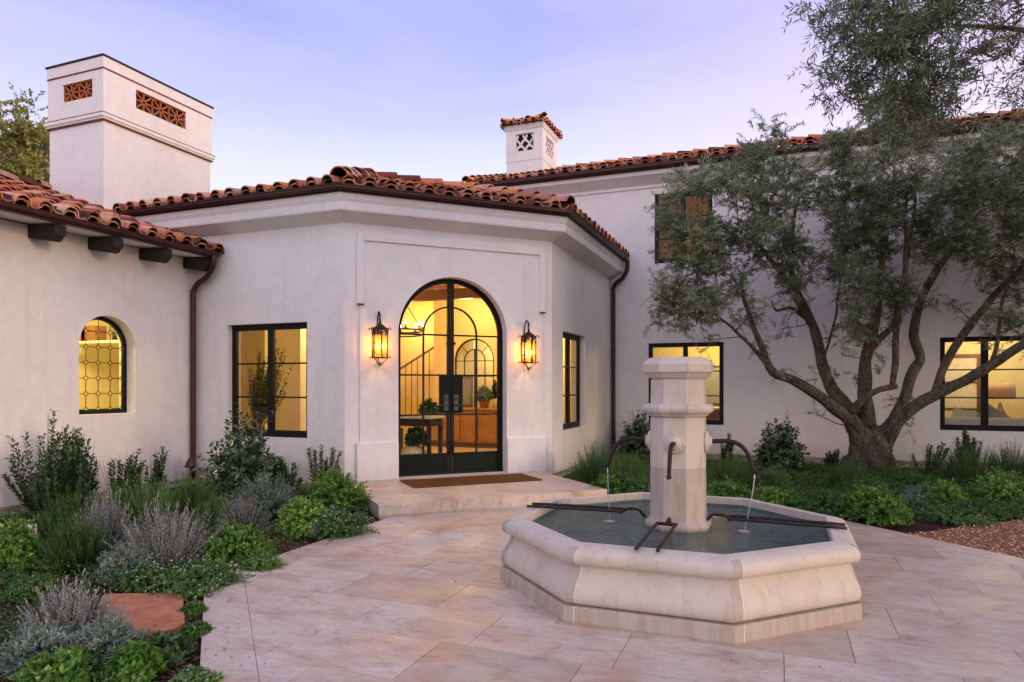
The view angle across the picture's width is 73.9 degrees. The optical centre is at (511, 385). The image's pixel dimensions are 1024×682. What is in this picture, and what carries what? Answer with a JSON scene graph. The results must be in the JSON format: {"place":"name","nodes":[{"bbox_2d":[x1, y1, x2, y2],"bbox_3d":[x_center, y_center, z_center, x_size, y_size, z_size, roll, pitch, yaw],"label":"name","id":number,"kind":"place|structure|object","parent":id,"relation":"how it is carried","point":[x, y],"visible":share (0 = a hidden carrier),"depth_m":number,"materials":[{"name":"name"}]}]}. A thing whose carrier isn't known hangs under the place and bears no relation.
{"place":"outdoors","nodes":[
{"label":"outdoors","id":0,"kind":"place"},
{"bbox_2d":[401,346,433,437],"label":"staircase","id":1,"kind":"structure","parent":0,"point":[402,367],"depth_m":16.99,"materials":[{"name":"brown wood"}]},
{"bbox_2d":[0,458,1022,681],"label":"ground","id":2,"kind":"structure","parent":0,"point":[919,526],"depth_m":5.87,"materials":[{"name":"soil"}]},
{"bbox_2d":[0,82,49,182],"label":"broadleaf tree","id":3,"kind":"object","parent":2,"relation":"on","point":[29,158],"visible":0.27,"depth_m":17.57,"materials":[{"name":"green plant"}]},
{"bbox_2d":[0,511,51,570],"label":"leafy shrub","id":4,"kind":"object","parent":2,"relation":"on","point":[18,538],"visible":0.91,"depth_m":5.54,"materials":[{"name":"green plant"}]},
{"bbox_2d":[0,571,62,603],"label":"plant","id":5,"kind":"object","parent":2,"relation":"on","point":[38,581],"visible":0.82,"depth_m":4.86,"materials":[{"name":"green plant"}]},
{"bbox_2d":[0,617,77,681],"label":"sage bush","id":6,"kind":"object","parent":2,"relation":"on","point":[26,650],"visible":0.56,"depth_m":3.57,"materials":[{"name":"teal plant"}]},
{"bbox_2d":[0,408,88,518],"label":"upright shrub","id":7,"kind":"object","parent":2,"relation":"on","point":[35,498],"visible":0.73,"depth_m":7.71,"materials":[{"name":"green plant"}]},
{"bbox_2d":[8,644,102,681],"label":"leafy shrub","id":8,"kind":"object","parent":2,"relation":"on","point":[65,661],"visible":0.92,"depth_m":3.37,"materials":[{"name":"green plant"}]},
{"bbox_2d":[0,568,129,653],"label":"silver bush","id":9,"kind":"object","parent":2,"relation":"on","point":[76,613],"visible":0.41,"depth_m":3.93,"materials":[{"name":"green plant"}]},
{"bbox_2d":[35,486,108,538],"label":"rosemary bush","id":10,"kind":"object","parent":2,"relation":"on","point":[58,513],"visible":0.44,"depth_m":6.87,"materials":[{"name":"green plant"}]},
{"bbox_2d":[31,505,116,575],"bbox_3d":[-3.601,1.261,5.622,0.655,0.556,0.630,0,0,21],"label":"rosemary bush","id":11,"kind":"object","parent":2,"relation":"on","point":[77,546],"visible":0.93,"depth_m":5.56,"materials":[{"name":"green plant"}]},
{"bbox_2d":[51,426,101,506],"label":"upright shrub","id":12,"kind":"object","parent":2,"relation":"on","point":[85,481],"visible":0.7,"depth_m":7.80,"materials":[{"name":"green plant"}]},
{"bbox_2d":[50,608,157,672],"bbox_3d":[-2.239,1.380,3.773,0.553,0.308,0.542,0,0,-28],"label":"sage bush","id":13,"kind":"object","parent":2,"relation":"on","point":[98,636],"visible":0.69,"depth_m":3.67,"materials":[{"name":"teal plant"}]},
{"bbox_2d":[71,486,137,548],"bbox_3d":[-3.822,1.245,6.383,0.592,0.580,0.605,0,0,21],"label":"silver bush","id":14,"kind":"object","parent":2,"relation":"on","point":[111,522],"visible":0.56,"depth_m":6.38,"materials":[{"name":"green plant"}]},
{"bbox_2d":[77,475,151,527],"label":"rosemary bush","id":15,"kind":"object","parent":2,"relation":"on","point":[121,497],"visible":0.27,"depth_m":7.30,"materials":[{"name":"green plant"}]},
{"bbox_2d":[100,448,147,498],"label":"upright shrub","id":16,"kind":"object","parent":2,"relation":"on","point":[119,468],"visible":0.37,"depth_m":8.25,"materials":[{"name":"green plant"}]},
{"bbox_2d":[91,543,158,584],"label":"sage bush","id":17,"kind":"object","parent":2,"relation":"on","point":[126,559],"visible":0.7,"depth_m":5.33,"materials":[{"name":"grey plant"}]},
{"bbox_2d":[91,637,169,681],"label":"leafy shrub","id":18,"kind":"object","parent":2,"relation":"on","point":[131,656],"visible":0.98,"depth_m":3.45,"materials":[{"name":"green plant"}]},
{"bbox_2d":[104,557,170,592],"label":"plant","id":19,"kind":"object","parent":2,"relation":"on","point":[131,582],"visible":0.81,"depth_m":5.03,"materials":[{"name":"green plant"}]},
{"bbox_2d":[123,455,153,498],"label":"upright shrub","id":20,"kind":"object","parent":2,"relation":"on","point":[134,476],"visible":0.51,"depth_m":8.25,"materials":[{"name":"green plant"}]},
{"bbox_2d":[98,593,184,635],"bbox_3d":[-2.473,1.509,4.534,0.516,0.042,1.014,0,0,-27],"label":"stepping stone","id":21,"kind":"object","parent":2,"relation":"on","point":[151,610],"visible":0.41,"depth_m":4.52,"materials":[{"name":"orange stone"}]},
{"bbox_2d":[114,472,191,528],"bbox_3d":[-3.927,1.238,7.489,0.809,0.595,0.834,0,0,21],"label":"rosemary bush","id":22,"kind":"object","parent":2,"relation":"on","point":[162,498],"visible":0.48,"depth_m":7.38,"materials":[{"name":"green plant"}]},
{"bbox_2d":[142,446,167,503],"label":"upright shrub","id":23,"kind":"object","parent":2,"relation":"on","point":[157,471],"visible":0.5,"depth_m":8.53,"materials":[{"name":"green plant"}]},
{"bbox_2d":[103,492,222,568],"bbox_3d":[-2.928,1.217,5.669,0.915,0.636,0.960,0,0,21],"label":"silver bush","id":24,"kind":"object","parent":2,"relation":"on","point":[180,546],"visible":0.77,"depth_m":5.63,"materials":[{"name":"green plant"}]},
{"bbox_2d":[140,629,196,671],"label":"plant","id":25,"kind":"object","parent":2,"relation":"on","point":[167,639],"visible":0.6,"depth_m":3.74,"materials":[{"name":"green plant"}]},
{"bbox_2d":[0,488,374,681],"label":"ground cover","id":26,"kind":"object","parent":2,"relation":"on","point":[23,605],"visible":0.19,"depth_m":5.24,"materials":[{"name":"green plant"}]},
{"bbox_2d":[176,600,208,618],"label":"plant","id":27,"kind":"object","parent":2,"relation":"on","point":[194,609],"visible":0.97,"depth_m":4.49,"materials":[{"name":"green plant"}]},
{"bbox_2d":[176,620,214,642],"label":"plant","id":28,"kind":"object","parent":2,"relation":"on","point":[194,631],"visible":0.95,"depth_m":4.09,"materials":[{"name":"green plant"}]},
{"bbox_2d":[168,664,224,681],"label":"plant","id":29,"kind":"object","parent":2,"relation":"on","point":[191,673],"visible":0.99,"depth_m":3.43,"materials":[{"name":"green plant"}]},
{"bbox_2d":[158,468,238,519],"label":"rosemary bush","id":30,"kind":"object","parent":2,"relation":"on","point":[196,499],"visible":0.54,"depth_m":7.87,"materials":[{"name":"green plant"}]},
{"bbox_2d":[144,555,255,601],"bbox_3d":[-2.436,1.409,5.105,0.821,0.252,0.783,0,0,21],"label":"plant","id":31,"kind":"object","parent":2,"relation":"on","point":[180,580],"visible":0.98,"depth_m":5.00,"materials":[{"name":"green plant"}]},
{"bbox_2d":[187,491,234,532],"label":"rosemary bush","id":32,"kind":"object","parent":2,"relation":"on","point":[212,513],"visible":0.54,"depth_m":7.08,"materials":[{"name":"green plant"}]},
{"bbox_2d":[187,402,284,500],"bbox_3d":[-3.410,0.871,8.538,1.107,1.324,1.185,0,0,21],"label":"glossy shrub","id":33,"kind":"object","parent":2,"relation":"on","point":[239,460],"visible":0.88,"depth_m":8.38,"materials":[{"name":"green plant"}]},
{"bbox_2d":[198,519,276,565],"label":"leafy shrub","id":34,"kind":"object","parent":2,"relation":"on","point":[237,539],"visible":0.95,"depth_m":5.80,"materials":[{"name":"green plant"}]},
{"bbox_2d":[213,496,274,532],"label":"silver bush","id":35,"kind":"object","parent":2,"relation":"on","point":[245,515],"visible":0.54,"depth_m":7.04,"materials":[{"name":"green plant"}]},
{"bbox_2d":[228,548,289,571],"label":"plant","id":36,"kind":"object","parent":2,"relation":"on","point":[261,562],"visible":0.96,"depth_m":5.56,"materials":[{"name":"green plant"}]},
{"bbox_2d":[226,463,298,518],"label":"sage bush","id":37,"kind":"object","parent":2,"relation":"on","point":[267,490],"visible":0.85,"depth_m":7.74,"materials":[{"name":"teal plant"}]},
{"bbox_2d":[262,453,303,492],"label":"upright shrub","id":38,"kind":"object","parent":2,"relation":"on","point":[288,475],"visible":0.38,"depth_m":8.91,"materials":[{"name":"green plant"}]},
{"bbox_2d":[275,495,331,539],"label":"leafy shrub","id":39,"kind":"object","parent":2,"relation":"on","point":[299,513],"visible":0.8,"depth_m":6.84,"materials":[{"name":"green plant"}]},
{"bbox_2d":[306,444,342,483],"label":"upright shrub","id":40,"kind":"object","parent":2,"relation":"on","point":[314,461],"visible":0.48,"depth_m":9.35,"materials":[{"name":"green plant"}]},
{"bbox_2d":[305,464,373,512],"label":"leafy shrub","id":41,"kind":"object","parent":2,"relation":"on","point":[339,489],"visible":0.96,"depth_m":8.03,"materials":[{"name":"green plant"}]},
{"bbox_2d":[302,506,380,541],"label":"plant","id":42,"kind":"object","parent":2,"relation":"on","point":[341,524],"visible":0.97,"depth_m":6.76,"materials":[{"name":"green plant"}]},
{"bbox_2d":[362,504,526,519],"bbox_3d":[-0.538,1.458,9.230,2.976,0.125,2.018,0,0,-24],"label":"landing riser","id":43,"kind":"object","parent":2,"relation":"on","point":[380,517],"visible":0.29,"depth_m":8.03,"materials":[{"name":"stone"}]},
{"bbox_2d":[351,471,606,515],"bbox_3d":[-0.606,1.417,9.386,2.996,0.127,2.378,0,0,-24],"label":"entrance landing","id":44,"kind":"object","parent":43,"relation":"on","point":[394,497],"visible":0.75,"depth_m":8.55,"materials":[{"name":"stone"}]},
{"bbox_2d":[400,473,542,487],"bbox_3d":[-0.573,1.346,9.661,1.880,0.016,0.740,0,0,-24],"label":"door mat","id":45,"kind":"object","parent":44,"relation":"on","point":[459,481],"depth_m":9.58,"materials":[{"name":"brown fabric"}]},
{"bbox_2d":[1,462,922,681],"bbox_3d":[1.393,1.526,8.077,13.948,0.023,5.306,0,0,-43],"label":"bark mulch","id":46,"kind":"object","parent":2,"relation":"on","point":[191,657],"visible":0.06,"depth_m":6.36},
{"bbox_2d":[833,480,915,525],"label":"leafy shrub","id":47,"kind":"object","parent":46,"relation":"on","point":[872,504],"visible":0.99,"depth_m":7.41,"materials":[{"name":"green plant"}]},
{"bbox_2d":[0,53,1023,515],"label":"house","id":48,"kind":"structure","parent":2,"relation":"on","point":[156,257],"depth_m":10.65,"materials":[{"name":"paint"}]},
{"bbox_2d":[79,340,118,344],"bbox_3d":[-6.761,-0.698,11.081,2.100,0.035,0.270,0,0,21],"label":"wall shelf","id":49,"kind":"object","parent":48,"relation":"attached to","point":[100,342],"depth_m":10.94,"materials":[{"name":"beige paint"}]},
{"bbox_2d":[81,326,105,340],"bbox_3d":[-6.831,-0.840,11.125,0.320,0.250,0.200,0,0,21],"label":"storage box","id":50,"kind":"object","parent":49,"relation":"on","point":[91,336],"visible":0.71,"depth_m":11.04,"materials":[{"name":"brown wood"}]},
{"bbox_2d":[79,316,126,414],"bbox_3d":[-5.671,-0.279,9.333,0.050,1.336,0.835,0,0,21],"label":"window","id":51,"kind":"structure","parent":48,"relation":"in","point":[123,347],"depth_m":9.51,"materials":[{"name":"black metal"}]},
{"bbox_2d":[242,338,293,428],"bbox_3d":[-4.136,0.259,11.632,0.759,2.153,0.681,0,0,-43],"label":"indoor tree","id":52,"kind":"object","parent":48,"relation":"on","point":[260,405],"visible":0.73,"depth_m":11.58,"materials":[{"name":"green plant"}]},
{"bbox_2d":[232,323,306,437],"bbox_3d":[-3.611,-0.075,10.225,1.480,1.688,0.056,0,0,21],"label":"window","id":53,"kind":"structure","parent":48,"relation":"in","point":[271,328],"depth_m":10.21,"materials":[{"name":"black metal"}]},
{"bbox_2d":[368,311,391,365],"bbox_3d":[-1.861,-0.655,9.603,0.331,0.801,0.331,0,0,21],"label":"wall lantern","id":54,"kind":"object","parent":48,"relation":"attached to","point":[377,344],"depth_m":9.59,"materials":[{"name":"metal"}]},
{"bbox_2d":[400,307,422,336],"bbox_3d":[-2.058,-1.563,11.900,1.050,1.384,1.032,0,0,21],"label":"chandelier","id":55,"kind":"object","parent":48,"relation":"hanging from","point":[419,330],"visible":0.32,"depth_m":11.90,"materials":[{"name":"metal"}]},
{"bbox_2d":[398,279,502,476],"bbox_3d":[-0.928,-0.139,10.377,1.710,2.973,0.144,0,0,-24],"label":"entrance door","id":56,"kind":"structure","parent":48,"relation":"in","point":[450,384],"depth_m":10.40,"materials":[{"name":"black metal"}]},
{"bbox_2d":[426,407,496,447],"bbox_3d":[-1.013,0.912,14.954,1.800,0.845,0.632,0,0,21],"label":"sideboard","id":57,"kind":"object","parent":48,"relation":"on","point":[464,430],"visible":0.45,"depth_m":14.61,"materials":[{"name":"brown wood"}]},
{"bbox_2d":[463,377,472,406],"bbox_3d":[-1.060,0.149,15.190,0.400,0.680,0.026,0,-5,21],"label":"framed picture","id":58,"kind":"object","parent":57,"relation":"on","point":[468,391],"visible":0.61,"depth_m":15.14},
{"bbox_2d":[474,385,493,407],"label":"potted plant","id":59,"kind":"object","parent":57,"relation":"on","point":[484,396],"visible":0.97,"depth_m":14.70,"materials":[{"name":"green plant"}]},
{"bbox_2d":[455,339,493,407],"bbox_3d":[-0.838,-0.275,15.316,0.980,1.550,0.050,0,0,21],"label":"interior window","id":60,"kind":"structure","parent":48,"relation":"in","point":[463,343],"depth_m":15.30,"materials":[{"name":"black metal"}]},
{"bbox_2d":[518,320,538,370],"bbox_3d":[0.257,-0.615,10.525,0.331,0.801,0.331,0,0,21],"label":"wall lantern","id":61,"kind":"object","parent":48,"relation":"attached to","point":[526,336],"depth_m":10.51,"materials":[{"name":"metal"}]},
{"bbox_2d":[563,333,579,429],"bbox_3d":[1.003,-0.075,12.178,0.056,1.688,1.410,0,0,21],"label":"window","id":62,"kind":"structure","parent":48,"relation":"in","point":[568,337],"depth_m":12.27,"materials":[{"name":"black metal"}]},
{"bbox_2d":[655,189,711,263],"bbox_3d":[3.588,-3.305,14.248,1.180,1.468,0.056,0,0,21],"label":"window","id":63,"kind":"structure","parent":48,"relation":"in","point":[656,197],"depth_m":14.38,"materials":[{"name":"black metal"}]},
{"bbox_2d":[649,342,723,424],"bbox_3d":[3.630,-0.040,14.231,1.530,1.698,0.056,0,0,21],"label":"window","id":64,"kind":"structure","parent":48,"relation":"in","point":[685,346],"depth_m":14.00,"materials":[{"name":"black metal"}]},
{"bbox_2d":[704,366,718,404],"bbox_3d":[5.157,0.000,17.271,1.100,1.000,0.060,0,0,21],"label":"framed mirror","id":65,"kind":"object","parent":48,"relation":"attached to","point":[712,383],"visible":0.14,"depth_m":17.28,"materials":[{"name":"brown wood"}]},
{"bbox_2d":[945,354,979,416],"bbox_3d":[10.048,0.350,15.314,0.840,2.100,0.060,0,0,21],"label":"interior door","id":66,"kind":"structure","parent":48,"relation":"attached to","point":[966,361],"depth_m":15.27,"materials":[{"name":"white wood"}]},
{"bbox_2d":[940,336,1023,431],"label":"window","id":67,"kind":"structure","parent":48,"relation":"in","point":[983,426],"depth_m":12.29,"materials":[{"name":"black metal"}]},
{"bbox_2d":[945,417,1023,425],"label":"sofa","id":68,"kind":"object","parent":48,"relation":"on","point":[976,421],"visible":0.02,"depth_m":12.65,"materials":[{"name":"fabric"}]},
{"bbox_2d":[951,407,978,416],"bbox_3d":[8.635,0.670,13.065,0.440,0.440,0.180,15,18,15],"label":"pillow","id":69,"kind":"object","parent":68,"relation":"on","point":[957,412],"visible":0.35,"depth_m":12.98,"materials":[{"name":"fabric"}]},
{"bbox_2d":[977,403,1011,417],"bbox_3d":[9.065,0.650,12.874,0.460,0.460,0.180,40,33,24],"label":"pillow","id":70,"kind":"object","parent":68,"relation":"on","point":[993,412],"visible":0.27,"depth_m":12.77,"materials":[{"name":"grey fabric"}]},
{"bbox_2d":[988,382,1015,414],"bbox_3d":[10.154,0.670,14.165,0.640,1.460,0.640,0,0,21],"label":"table lamp","id":71,"kind":"object","parent":48,"relation":"on","point":[1001,389],"visible":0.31,"depth_m":13.96,"materials":[{"name":"beige fabric"}]},
{"bbox_3d":[-2.162,1.329,11.571,2.700,0.010,1.250,0,0,21],"label":"rug","id":72,"kind":"object","parent":48,"relation":"on","visible":0},
{"bbox_2d":[401,424,429,454],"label":"potted plant","id":73,"kind":"object","parent":72,"relation":"on","point":[413,439],"visible":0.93,"depth_m":10.73,"materials":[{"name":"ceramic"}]},
{"bbox_2d":[401,415,443,452],"bbox_3d":[-1.885,0.912,11.252,1.470,0.845,0.480,0,0,21],"label":"console table","id":74,"kind":"object","parent":72,"relation":"on","point":[429,421],"visible":0.36,"depth_m":10.92,"materials":[{"name":"brown wood"}]},
{"bbox_2d":[417,398,438,413],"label":"potted plant","id":75,"kind":"object","parent":74,"relation":"on","point":[430,407],"visible":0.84,"depth_m":11.11,"materials":[{"name":"green plant"}]},
{"bbox_2d":[565,436,620,485],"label":"rosemary bush","id":76,"kind":"object","parent":2,"relation":"on","point":[584,476],"visible":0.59,"depth_m":10.20,"materials":[{"name":"green plant"}]},
{"bbox_2d":[589,470,641,494],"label":"leafy shrub","id":77,"kind":"object","parent":2,"relation":"on","point":[617,480],"visible":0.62,"depth_m":9.04,"materials":[{"name":"green plant"}]},
{"bbox_2d":[603,447,649,481],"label":"rosemary bush","id":78,"kind":"object","parent":2,"relation":"on","point":[617,468],"visible":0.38,"depth_m":9.64,"materials":[{"name":"green plant"}]},
{"bbox_2d":[617,410,650,456],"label":"glossy shrub","id":79,"kind":"object","parent":2,"relation":"on","point":[640,428],"visible":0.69,"depth_m":13.96,"materials":[{"name":"green plant"}]},
{"bbox_2d":[620,469,649,492],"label":"plant","id":80,"kind":"object","parent":2,"relation":"on","point":[640,485],"visible":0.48,"depth_m":8.90,"materials":[{"name":"green plant"}]},
{"bbox_2d":[706,474,751,497],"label":"leafy shrub","id":81,"kind":"object","parent":2,"relation":"on","point":[729,489],"visible":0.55,"depth_m":8.38,"materials":[{"name":"green plant"}]},
{"bbox_2d":[706,448,760,488],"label":"rosemary bush","id":82,"kind":"object","parent":2,"relation":"on","point":[732,470],"visible":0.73,"depth_m":10.04,"materials":[{"name":"green plant"}]},
{"bbox_2d":[741,466,796,492],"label":"rosemary bush","id":83,"kind":"object","parent":2,"relation":"on","point":[767,478],"visible":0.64,"depth_m":9.72,"materials":[{"name":"green plant"}]},
{"bbox_2d":[747,483,808,509],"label":"leafy shrub","id":84,"kind":"object","parent":2,"relation":"on","point":[772,495],"visible":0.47,"depth_m":7.92,"materials":[{"name":"green plant"}]},
{"bbox_2d":[752,410,810,472],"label":"glossy shrub","id":85,"kind":"object","parent":2,"relation":"on","point":[772,454],"visible":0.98,"depth_m":11.54,"materials":[{"name":"green plant"}]},
{"bbox_2d":[566,450,1023,514],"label":"ground cover","id":86,"kind":"object","parent":2,"relation":"on","point":[817,473],"visible":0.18,"depth_m":10.53,"materials":[{"name":"green plant"}]},
{"bbox_2d":[797,486,844,517],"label":"plant","id":87,"kind":"object","parent":2,"relation":"on","point":[819,503],"visible":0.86,"depth_m":7.81,"materials":[{"name":"green plant"}]},
{"bbox_2d":[640,67,1023,476],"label":"olive tree","id":88,"kind":"object","parent":2,"relation":"on","point":[871,442],"visible":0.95,"depth_m":11.05,"materials":[{"name":"green plant"}]},
{"bbox_2d":[823,449,845,470],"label":"upright shrub","id":89,"kind":"object","parent":2,"relation":"on","point":[832,457],"visible":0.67,"depth_m":12.04,"materials":[{"name":"green plant"}]},
{"bbox_2d":[820,451,866,493],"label":"rosemary bush","id":90,"kind":"object","parent":2,"relation":"on","point":[843,472],"visible":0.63,"depth_m":9.53,"materials":[{"name":"green plant"}]},
{"bbox_2d":[830,474,885,497],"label":"plant","id":91,"kind":"object","parent":2,"relation":"on","point":[856,481],"visible":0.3,"depth_m":8.94,"materials":[{"name":"green plant"}]},
{"bbox_2d":[781,0,1023,169],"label":"olive tree","id":92,"kind":"object","parent":2,"relation":"on","point":[904,27],"visible":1,"depth_m":6.01,"materials":[{"name":"green plant"}]},
{"bbox_2d":[878,468,933,492],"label":"plant","id":93,"kind":"object","parent":2,"relation":"on","point":[907,478],"visible":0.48,"depth_m":9.49,"materials":[{"name":"green plant"}]},
{"bbox_2d":[900,484,946,507],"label":"sage bush","id":94,"kind":"object","parent":2,"relation":"on","point":[911,492],"visible":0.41,"depth_m":8.53,"materials":[{"name":"teal plant"}]},
{"bbox_2d":[909,442,951,476],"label":"upright shrub","id":95,"kind":"object","parent":2,"relation":"on","point":[929,458],"visible":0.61,"depth_m":11.08,"materials":[{"name":"green plant"}]},
{"bbox_2d":[905,476,973,506],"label":"leafy shrub","id":96,"kind":"object","parent":2,"relation":"on","point":[952,492],"visible":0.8,"depth_m":8.36,"materials":[{"name":"green plant"}]},
{"bbox_2d":[908,503,1002,527],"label":"plant","id":97,"kind":"object","parent":2,"relation":"on","point":[943,513],"visible":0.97,"depth_m":7.56,"materials":[{"name":"green plant"}]},
{"bbox_2d":[950,426,981,483],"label":"upright shrub","id":98,"kind":"object","parent":2,"relation":"on","point":[965,436],"visible":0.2,"depth_m":10.63,"materials":[{"name":"green plant"}]},
{"bbox_2d":[909,518,1023,558],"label":"gravel bed","id":99,"kind":"object","parent":2,"relation":"on","point":[963,543],"depth_m":6.83,"materials":[{"name":"brown gravel"}]},
{"bbox_2d":[927,435,1017,487],"bbox_3d":[6.871,1.132,10.277,1.183,0.808,1.172,0,0,21],"label":"rosemary bush","id":100,"kind":"object","parent":2,"relation":"on","point":[974,468],"visible":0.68,"depth_m":10.16,"materials":[{"name":"green plant"}]},
{"bbox_2d":[954,497,1012,520],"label":"plant","id":101,"kind":"object","parent":2,"relation":"on","point":[991,510],"visible":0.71,"depth_m":7.77,"materials":[{"name":"green plant"}]},
{"bbox_2d":[962,466,1023,505],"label":"leafy shrub","id":102,"kind":"object","parent":2,"relation":"on","point":[1003,487],"visible":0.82,"depth_m":8.41,"materials":[{"name":"green plant"}]},
{"bbox_2d":[979,439,1023,478],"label":"rosemary bush","id":103,"kind":"object","parent":2,"relation":"on","point":[1014,465],"visible":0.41,"depth_m":11.00,"materials":[{"name":"green plant"}]},
{"bbox_2d":[999,494,1023,518],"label":"plant","id":104,"kind":"object","parent":2,"relation":"on","point":[1017,509],"visible":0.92,"depth_m":7.90,"materials":[{"name":"green plant"}]},
{"bbox_2d":[0,0,1023,192],"label":"sky","id":105,"kind":"structure","parent":0,"point":[296,89],"materials":[{"name":"blue"}]},
{"bbox_2d":[200,506,1023,681],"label":"paving","id":106,"kind":"structure","parent":0,"point":[393,601],"depth_m":4.22,"materials":[{"name":"stone"}]},
{"bbox_2d":[500,357,862,643],"bbox_3d":[1.266,0.639,5.294,2.507,1.722,2.507,0,0,21],"label":"fountain","id":107,"kind":"object","parent":106,"relation":"on","point":[675,551],"visible":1,"depth_m":4.54,"materials":[{"name":"stone"}]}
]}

